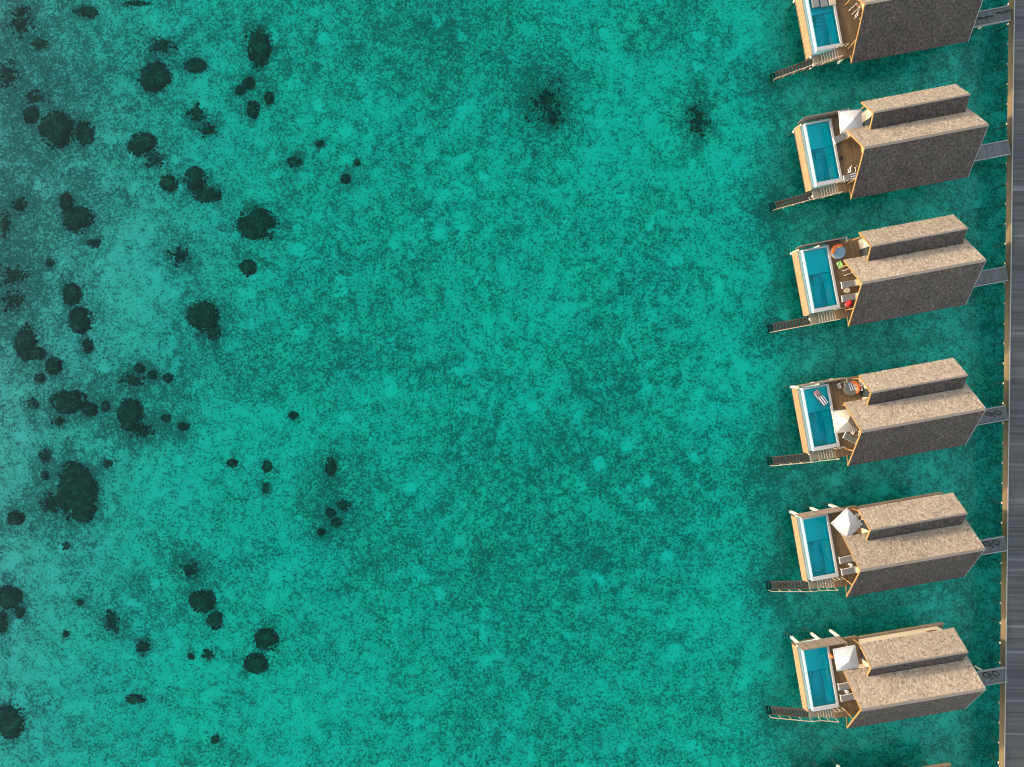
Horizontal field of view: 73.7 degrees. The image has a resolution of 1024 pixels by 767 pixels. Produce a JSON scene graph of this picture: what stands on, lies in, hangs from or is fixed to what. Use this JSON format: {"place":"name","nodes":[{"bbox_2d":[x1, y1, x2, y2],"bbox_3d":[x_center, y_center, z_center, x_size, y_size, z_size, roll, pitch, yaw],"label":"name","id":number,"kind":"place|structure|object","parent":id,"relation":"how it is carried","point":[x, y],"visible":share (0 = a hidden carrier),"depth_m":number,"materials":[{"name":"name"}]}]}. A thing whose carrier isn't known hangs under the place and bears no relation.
{"place":"outdoors","nodes":[
{"label":"outdoors","id":0,"kind":"place"},
{"bbox_2d":[0,0,1022,766],"bbox_3d":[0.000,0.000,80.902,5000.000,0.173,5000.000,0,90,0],"label":"seabed","id":1,"kind":"structure","parent":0,"point":[504,358],"depth_m":80.90,"materials":[{"name":"sand"}]},
{"bbox_2d":[0,610,7,634],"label":"reef coral","id":2,"kind":"object","parent":1,"relation":"on","point":[3,621],"visible":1,"depth_m":80.75},
{"bbox_2d":[0,209,13,238],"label":"broken coral","id":3,"kind":"object","parent":1,"relation":"on","point":[5,222],"visible":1,"depth_m":80.78},
{"bbox_2d":[0,58,20,95],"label":"broken coral","id":4,"kind":"object","parent":1,"relation":"on","point":[7,71],"visible":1,"depth_m":80.79},
{"bbox_2d":[0,584,22,610],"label":"reef coral","id":5,"kind":"object","parent":1,"relation":"on","point":[10,596],"visible":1,"depth_m":80.41},
{"bbox_2d":[0,699,25,740],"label":"reef coral","id":6,"kind":"object","parent":1,"relation":"on","point":[11,720],"visible":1,"depth_m":80.33},
{"bbox_2d":[1,290,27,314],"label":"broken coral","id":7,"kind":"object","parent":1,"relation":"on","point":[13,298],"visible":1,"depth_m":80.77},
{"bbox_2d":[0,261,30,286],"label":"broken coral","id":8,"kind":"object","parent":1,"relation":"on","point":[13,276],"visible":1,"depth_m":80.78},
{"bbox_2d":[7,510,25,524],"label":"reef coral","id":9,"kind":"object","parent":1,"relation":"on","point":[15,518],"visible":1,"depth_m":80.64},
{"bbox_2d":[9,197,27,214],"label":"broken coral","id":10,"kind":"object","parent":1,"relation":"on","point":[18,205],"visible":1,"depth_m":80.77},
{"bbox_2d":[14,606,25,618],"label":"reef coral","id":11,"kind":"object","parent":1,"relation":"on","point":[20,612],"visible":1,"depth_m":80.71},
{"bbox_2d":[6,12,34,38],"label":"broken coral","id":12,"kind":"object","parent":1,"relation":"on","point":[19,24],"visible":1,"depth_m":80.78},
{"bbox_2d":[15,5,30,16],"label":"broken coral","id":13,"kind":"object","parent":1,"relation":"on","point":[23,11],"visible":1,"depth_m":80.78},
{"bbox_2d":[13,322,38,362],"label":"reef coral","id":14,"kind":"object","parent":1,"relation":"on","point":[26,341],"visible":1,"depth_m":80.42},
{"bbox_2d":[21,105,39,123],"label":"reef coral","id":15,"kind":"object","parent":1,"relation":"on","point":[31,113],"visible":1,"depth_m":80.58},
{"bbox_2d":[22,89,49,107],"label":"broken coral","id":16,"kind":"object","parent":1,"relation":"on","point":[36,98],"visible":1,"depth_m":80.76},
{"bbox_2d":[28,347,46,360],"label":"reef coral","id":17,"kind":"object","parent":1,"relation":"on","point":[36,353],"visible":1,"depth_m":80.59},
{"bbox_2d":[30,36,47,50],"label":"broken coral","id":18,"kind":"object","parent":1,"relation":"on","point":[38,42],"visible":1,"depth_m":80.77},
{"bbox_2d":[34,373,45,383],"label":"reef coral","id":19,"kind":"object","parent":1,"relation":"on","point":[40,378],"visible":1,"depth_m":80.75},
{"bbox_2d":[38,448,51,463],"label":"broken coral","id":20,"kind":"object","parent":1,"relation":"on","point":[45,456],"visible":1,"depth_m":80.78},
{"bbox_2d":[39,491,59,512],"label":"broken coral","id":21,"kind":"object","parent":1,"relation":"on","point":[50,501],"visible":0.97,"depth_m":80.79},
{"bbox_2d":[45,356,63,375],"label":"reef coral","id":22,"kind":"object","parent":1,"relation":"on","point":[52,365],"visible":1,"depth_m":80.53},
{"bbox_2d":[38,109,75,151],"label":"reef coral","id":23,"kind":"object","parent":1,"relation":"on","point":[56,128],"visible":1,"depth_m":80.29},
{"bbox_2d":[50,416,66,425],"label":"broken coral","id":24,"kind":"object","parent":1,"relation":"on","point":[58,421],"visible":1,"depth_m":80.75},
{"bbox_2d":[59,192,74,209],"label":"reef coral","id":25,"kind":"object","parent":1,"relation":"on","point":[66,200],"visible":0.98,"depth_m":80.57},
{"bbox_2d":[49,387,87,413],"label":"reef coral","id":26,"kind":"object","parent":1,"relation":"on","point":[69,402],"visible":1,"depth_m":80.41},
{"bbox_2d":[57,459,85,482],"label":"reef coral","id":27,"kind":"object","parent":1,"relation":"on","point":[70,471],"visible":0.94,"depth_m":80.36},
{"bbox_2d":[61,281,82,306],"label":"reef coral","id":28,"kind":"object","parent":1,"relation":"on","point":[71,293],"visible":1,"depth_m":80.53},
{"bbox_2d":[56,462,99,521],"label":"reef coral","id":29,"kind":"object","parent":1,"relation":"on","point":[80,491],"visible":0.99,"depth_m":80.13},
{"bbox_2d":[60,205,96,234],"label":"reef coral","id":30,"kind":"object","parent":1,"relation":"on","point":[76,218],"visible":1,"depth_m":80.36},
{"bbox_2d":[67,305,95,334],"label":"reef coral","id":31,"kind":"object","parent":1,"relation":"on","point":[80,323],"visible":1,"depth_m":80.37},
{"bbox_2d":[72,5,93,16],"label":"broken coral","id":32,"kind":"object","parent":1,"relation":"on","point":[83,10],"visible":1,"depth_m":80.76},
{"bbox_2d":[74,120,94,145],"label":"reef coral","id":33,"kind":"object","parent":1,"relation":"on","point":[85,133],"visible":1,"depth_m":80.52},
{"bbox_2d":[71,504,97,523],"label":"reef coral","id":34,"kind":"object","parent":1,"relation":"on","point":[79,515],"visible":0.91,"depth_m":80.31},
{"bbox_2d":[82,336,93,353],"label":"reef coral","id":35,"kind":"object","parent":1,"relation":"on","point":[87,344],"visible":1,"depth_m":80.70},
{"bbox_2d":[80,401,97,417],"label":"reef coral","id":36,"kind":"object","parent":1,"relation":"on","point":[89,409],"visible":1,"depth_m":80.55},
{"bbox_2d":[86,6,98,18],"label":"broken coral","id":37,"kind":"object","parent":1,"relation":"on","point":[90,13],"visible":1,"depth_m":80.76},
{"bbox_2d":[87,238,100,248],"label":"broken coral","id":38,"kind":"object","parent":1,"relation":"on","point":[94,243],"visible":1,"depth_m":80.76},
{"bbox_2d":[101,401,110,411],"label":"reef coral","id":39,"kind":"object","parent":1,"relation":"on","point":[105,406],"visible":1,"depth_m":80.75},
{"bbox_2d":[102,609,119,633],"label":"broken coral","id":40,"kind":"object","parent":1,"relation":"on","point":[111,620],"visible":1,"depth_m":80.77},
{"bbox_2d":[115,397,145,431],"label":"reef coral","id":41,"kind":"object","parent":1,"relation":"on","point":[129,415],"visible":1,"depth_m":80.37},
{"bbox_2d":[117,372,147,389],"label":"broken coral","id":42,"kind":"object","parent":1,"relation":"on","point":[133,380],"visible":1,"depth_m":80.77},
{"bbox_2d":[125,694,146,703],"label":"reef coral","id":43,"kind":"object","parent":1,"relation":"on","point":[133,698],"visible":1,"depth_m":80.73},
{"bbox_2d":[123,0,150,6],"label":"broken coral","id":44,"kind":"object","parent":1,"relation":"on","point":[137,3],"visible":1,"depth_m":80.77},
{"bbox_2d":[133,363,145,373],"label":"reef coral","id":45,"kind":"object","parent":1,"relation":"on","point":[140,367],"visible":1,"depth_m":80.74},
{"bbox_2d":[129,420,154,441],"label":"broken coral","id":46,"kind":"object","parent":1,"relation":"on","point":[142,431],"visible":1,"depth_m":80.77},
{"bbox_2d":[126,131,160,157],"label":"reef coral","id":47,"kind":"object","parent":1,"relation":"on","point":[139,145],"visible":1,"depth_m":80.43},
{"bbox_2d":[136,638,150,656],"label":"broken coral","id":48,"kind":"object","parent":1,"relation":"on","point":[142,646],"visible":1,"depth_m":80.76},
{"bbox_2d":[147,369,157,379],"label":"reef coral","id":49,"kind":"object","parent":1,"relation":"on","point":[153,373],"visible":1,"depth_m":80.74},
{"bbox_2d":[144,152,165,168],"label":"broken coral","id":50,"kind":"object","parent":1,"relation":"on","point":[153,159],"visible":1,"depth_m":80.77},
{"bbox_2d":[137,62,173,93],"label":"reef coral","id":51,"kind":"object","parent":1,"relation":"on","point":[154,77],"visible":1,"depth_m":80.25},
{"bbox_2d":[145,36,177,55],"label":"broken coral","id":52,"kind":"object","parent":1,"relation":"on","point":[163,47],"visible":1,"depth_m":80.76},
{"bbox_2d":[162,373,172,383],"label":"reef coral","id":53,"kind":"object","parent":1,"relation":"on","point":[166,377],"visible":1,"depth_m":80.75},
{"bbox_2d":[158,174,178,191],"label":"reef coral","id":54,"kind":"object","parent":1,"relation":"on","point":[168,183],"visible":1,"depth_m":80.55},
{"bbox_2d":[166,245,191,266],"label":"broken coral","id":55,"kind":"object","parent":1,"relation":"on","point":[180,255],"visible":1,"depth_m":80.77},
{"bbox_2d":[177,422,189,431],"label":"reef coral","id":56,"kind":"object","parent":1,"relation":"on","point":[182,427],"visible":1,"depth_m":80.72},
{"bbox_2d":[179,559,198,578],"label":"broken coral","id":57,"kind":"object","parent":1,"relation":"on","point":[189,570],"visible":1,"depth_m":80.78},
{"bbox_2d":[182,166,207,191],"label":"reef coral","id":58,"kind":"object","parent":1,"relation":"on","point":[195,178],"visible":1,"depth_m":80.42},
{"bbox_2d":[183,57,206,73],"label":"reef coral","id":59,"kind":"object","parent":1,"relation":"on","point":[194,65],"visible":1,"depth_m":80.59},
{"bbox_2d":[185,102,205,123],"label":"broken coral","id":60,"kind":"object","parent":1,"relation":"on","point":[196,113],"visible":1,"depth_m":80.76},
{"bbox_2d":[188,589,216,613],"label":"reef coral","id":61,"kind":"object","parent":1,"relation":"on","point":[203,601],"visible":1,"depth_m":80.34},
{"bbox_2d":[186,300,220,335],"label":"reef coral","id":62,"kind":"object","parent":1,"relation":"on","point":[200,316],"visible":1,"depth_m":80.28},
{"bbox_2d":[190,186,223,203],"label":"reef coral","id":63,"kind":"object","parent":1,"relation":"on","point":[205,195],"visible":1,"depth_m":80.61},
{"bbox_2d":[198,122,217,137],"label":"broken coral","id":64,"kind":"object","parent":1,"relation":"on","point":[209,129],"visible":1,"depth_m":80.77},
{"bbox_2d":[202,649,214,660],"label":"broken coral","id":65,"kind":"object","parent":1,"relation":"on","point":[208,653],"visible":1,"depth_m":80.77},
{"bbox_2d":[205,325,221,341],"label":"reef coral","id":66,"kind":"object","parent":1,"relation":"on","point":[214,331],"visible":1,"depth_m":80.58},
{"bbox_2d":[206,611,223,630],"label":"reef coral","id":67,"kind":"object","parent":1,"relation":"on","point":[214,619],"visible":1,"depth_m":80.66},
{"bbox_2d":[226,458,238,467],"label":"reef coral","id":68,"kind":"object","parent":1,"relation":"on","point":[231,462],"visible":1,"depth_m":80.75},
{"bbox_2d":[234,85,245,95],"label":"reef coral","id":69,"kind":"object","parent":1,"relation":"on","point":[240,89],"visible":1,"depth_m":80.73},
{"bbox_2d":[238,259,257,277],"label":"reef coral","id":70,"kind":"object","parent":1,"relation":"on","point":[248,267],"visible":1,"depth_m":80.54},
{"bbox_2d":[242,76,254,90],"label":"reef coral","id":71,"kind":"object","parent":1,"relation":"on","point":[248,82],"visible":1,"depth_m":80.62},
{"bbox_2d":[247,100,259,118],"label":"reef coral","id":72,"kind":"object","parent":1,"relation":"on","point":[252,110],"visible":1,"depth_m":80.68},
{"bbox_2d":[233,205,279,241],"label":"reef coral","id":73,"kind":"object","parent":1,"relation":"on","point":[256,223],"visible":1,"depth_m":80.28},
{"bbox_2d":[243,652,269,674],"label":"reef coral","id":74,"kind":"object","parent":1,"relation":"on","point":[256,663],"visible":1,"depth_m":80.50},
{"bbox_2d":[244,26,273,71],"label":"reef coral","id":75,"kind":"object","parent":1,"relation":"on","point":[260,46],"visible":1,"depth_m":80.41},
{"bbox_2d":[262,460,272,472],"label":"reef coral","id":76,"kind":"object","parent":1,"relation":"on","point":[267,467],"visible":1,"depth_m":80.75},
{"bbox_2d":[253,627,282,651],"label":"reef coral","id":77,"kind":"object","parent":1,"relation":"on","point":[265,638],"visible":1,"depth_m":80.35},
{"bbox_2d":[264,91,274,104],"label":"reef coral","id":78,"kind":"object","parent":1,"relation":"on","point":[268,96],"visible":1,"depth_m":80.75},
{"bbox_2d":[286,156,302,167],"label":"reef coral","id":79,"kind":"object","parent":1,"relation":"on","point":[293,161],"visible":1,"depth_m":80.73},
{"bbox_2d":[325,508,335,518],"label":"reef coral","id":80,"kind":"object","parent":1,"relation":"on","point":[330,513],"visible":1,"depth_m":80.73},
{"bbox_2d":[325,457,336,479],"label":"reef coral","id":81,"kind":"object","parent":1,"relation":"on","point":[330,468],"visible":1,"depth_m":80.63},
{"bbox_2d":[330,517,342,527],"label":"reef coral","id":82,"kind":"object","parent":1,"relation":"on","point":[337,521],"visible":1,"depth_m":80.77},
{"bbox_2d":[337,499,350,510],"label":"broken coral","id":83,"kind":"object","parent":1,"relation":"on","point":[342,504],"visible":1,"depth_m":80.77},
{"bbox_2d":[340,174,351,183],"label":"reef coral","id":84,"kind":"object","parent":1,"relation":"on","point":[345,179],"visible":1,"depth_m":80.74},
{"bbox_2d":[525,76,572,128],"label":"reef coral","id":85,"kind":"object","parent":1,"relation":"on","point":[541,97],"visible":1,"depth_m":80.79},
{"bbox_2d":[542,106,563,129],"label":"broken coral","id":86,"kind":"object","parent":1,"relation":"on","point":[553,118],"visible":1,"depth_m":80.78},
{"bbox_2d":[685,100,710,138],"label":"reef coral","id":87,"kind":"object","parent":1,"relation":"on","point":[697,120],"visible":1,"depth_m":80.78},
{"label":"sea water","id":88,"kind":"structure","parent":0,"visible":0},
{"bbox_2d":[792,758,950,766],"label":"overwater villa","id":89,"kind":"object","parent":88,"relation":"on","point":[946,764],"visible":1,"depth_m":79.34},
{"bbox_2d":[764,492,984,596],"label":"overwater villa","id":90,"kind":"object","parent":88,"relation":"on","point":[911,541],"visible":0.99,"depth_m":73.39,"materials":[{"name":"wicker"}]},
{"bbox_2d":[831,508,861,536],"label":"parasol","id":91,"kind":"object","parent":90,"relation":"on","point":[846,522],"visible":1,"depth_m":74.06,"materials":[{"name":"fabric"}]},
{"bbox_2d":[838,555,854,563],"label":"sun lounger","id":92,"kind":"object","parent":90,"relation":"on","point":[845,559],"visible":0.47,"depth_m":76.02,"materials":[{"name":"white paint"}]},
{"bbox_2d":[841,566,858,575],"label":"sun lounger","id":93,"kind":"object","parent":90,"relation":"on","point":[850,570],"visible":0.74,"depth_m":76.02,"materials":[{"name":"white paint"}]},
{"bbox_2d":[765,622,985,728],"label":"overwater villa","id":94,"kind":"object","parent":88,"relation":"on","point":[912,672],"visible":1,"depth_m":73.41,"materials":[{"name":"wicker"}]},
{"bbox_2d":[837,682,850,690],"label":"sun lounger","id":95,"kind":"object","parent":94,"relation":"on","point":[843,686],"visible":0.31,"depth_m":76.02,"materials":[{"name":"white paint"}]},
{"bbox_2d":[833,645,858,670],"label":"parasol","id":96,"kind":"object","parent":94,"relation":"on","point":[846,658],"visible":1,"depth_m":74.07,"materials":[{"name":"fabric"}]},
{"bbox_2d":[840,693,855,701],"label":"sun lounger","id":97,"kind":"object","parent":94,"relation":"on","point":[846,697],"visible":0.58,"depth_m":76.02,"materials":[{"name":"white paint"}]},
{"bbox_2d":[766,214,985,332],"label":"overwater villa","id":98,"kind":"object","parent":88,"relation":"on","point":[920,266],"visible":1,"depth_m":73.49,"materials":[{"name":"wicker"}]},
{"bbox_2d":[830,244,845,259],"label":"round daybed","id":99,"kind":"object","parent":98,"relation":"on","point":[837,251],"visible":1,"depth_m":75.94,"materials":[{"name":"blue fabric"}]},
{"bbox_2d":[840,279,858,288],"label":"sun lounger","id":100,"kind":"object","parent":98,"relation":"on","point":[850,283],"visible":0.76,"depth_m":76.02,"materials":[{"name":"fabric"}]},
{"bbox_2d":[841,293,857,301],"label":"sun lounger","id":101,"kind":"object","parent":98,"relation":"on","point":[848,297],"visible":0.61,"depth_m":76.02,"materials":[{"name":"fabric"}]},
{"bbox_2d":[766,358,985,465],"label":"overwater villa","id":102,"kind":"object","parent":88,"relation":"on","point":[915,409],"visible":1,"depth_m":73.38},
{"bbox_2d":[814,390,827,405],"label":"pool float","id":103,"kind":"object","parent":102,"relation":"on","point":[820,397],"visible":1,"depth_m":76.23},
{"bbox_2d":[832,409,856,432],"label":"parasol","id":104,"kind":"object","parent":102,"relation":"on","point":[843,420],"visible":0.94,"depth_m":74.05,"materials":[{"name":"beige fabric"}]},
{"bbox_2d":[842,432,857,443],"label":"sun lounger","id":105,"kind":"object","parent":102,"relation":"on","point":[850,437],"visible":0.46,"depth_m":76.02,"materials":[{"name":"white paint"}]},
{"bbox_2d":[843,381,859,395],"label":"round daybed","id":106,"kind":"object","parent":102,"relation":"on","point":[851,388],"visible":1,"depth_m":75.94,"materials":[{"name":"grey fabric"}]},
{"bbox_2d":[769,0,982,81],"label":"overwater villa","id":107,"kind":"object","parent":88,"relation":"on","point":[878,29],"visible":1,"depth_m":74.99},
{"bbox_2d":[768,84,988,211],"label":"overwater villa","id":108,"kind":"object","parent":88,"relation":"on","point":[914,139],"visible":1,"depth_m":73.55,"materials":[{"name":"wicker"}]},
{"bbox_2d":[832,133,849,143],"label":"sun lounger","id":109,"kind":"object","parent":108,"relation":"on","point":[840,138],"visible":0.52,"depth_m":76.02,"materials":[{"name":"fabric"}]},
{"bbox_2d":[843,173,856,181],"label":"sun lounger","id":110,"kind":"object","parent":108,"relation":"on","point":[851,177],"visible":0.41,"depth_m":76.02,"materials":[{"name":"fabric"}]},
{"bbox_2d":[838,109,862,133],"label":"parasol","id":111,"kind":"object","parent":108,"relation":"on","point":[850,119],"visible":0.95,"depth_m":74.05,"materials":[{"name":"fabric"}]},
{"bbox_2d":[971,663,1007,685],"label":"footbridge","id":112,"kind":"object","parent":88,"relation":"on","point":[989,681],"visible":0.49,"depth_m":76.58,"materials":[{"name":"wood"}]},
{"bbox_2d":[971,5,1010,34],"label":"footbridge","id":113,"kind":"object","parent":88,"relation":"on","point":[997,19],"visible":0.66,"depth_m":76.58,"materials":[{"name":"wood"}]},
{"bbox_2d":[974,266,1008,286],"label":"footbridge","id":114,"kind":"object","parent":88,"relation":"on","point":[993,275],"visible":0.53,"depth_m":76.58,"materials":[{"name":"wood"}]},
{"bbox_2d":[974,140,1010,161],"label":"footbridge","id":115,"kind":"object","parent":88,"relation":"on","point":[994,150],"visible":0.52,"depth_m":76.58,"materials":[{"name":"wood"}]},
{"bbox_2d":[977,405,1007,424],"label":"footbridge","id":116,"kind":"object","parent":88,"relation":"on","point":[985,419],"visible":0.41,"depth_m":76.58,"materials":[{"name":"concrete"}]},
{"bbox_2d":[980,536,1006,554],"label":"footbridge","id":117,"kind":"object","parent":88,"relation":"on","point":[1002,546],"visible":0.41,"depth_m":76.58,"materials":[{"name":"concrete"}]},
{"bbox_2d":[989,0,1023,766],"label":"boardwalk","id":118,"kind":"structure","parent":88,"relation":"on","point":[1011,722],"depth_m":76.60,"materials":[{"name":"grey wood"}]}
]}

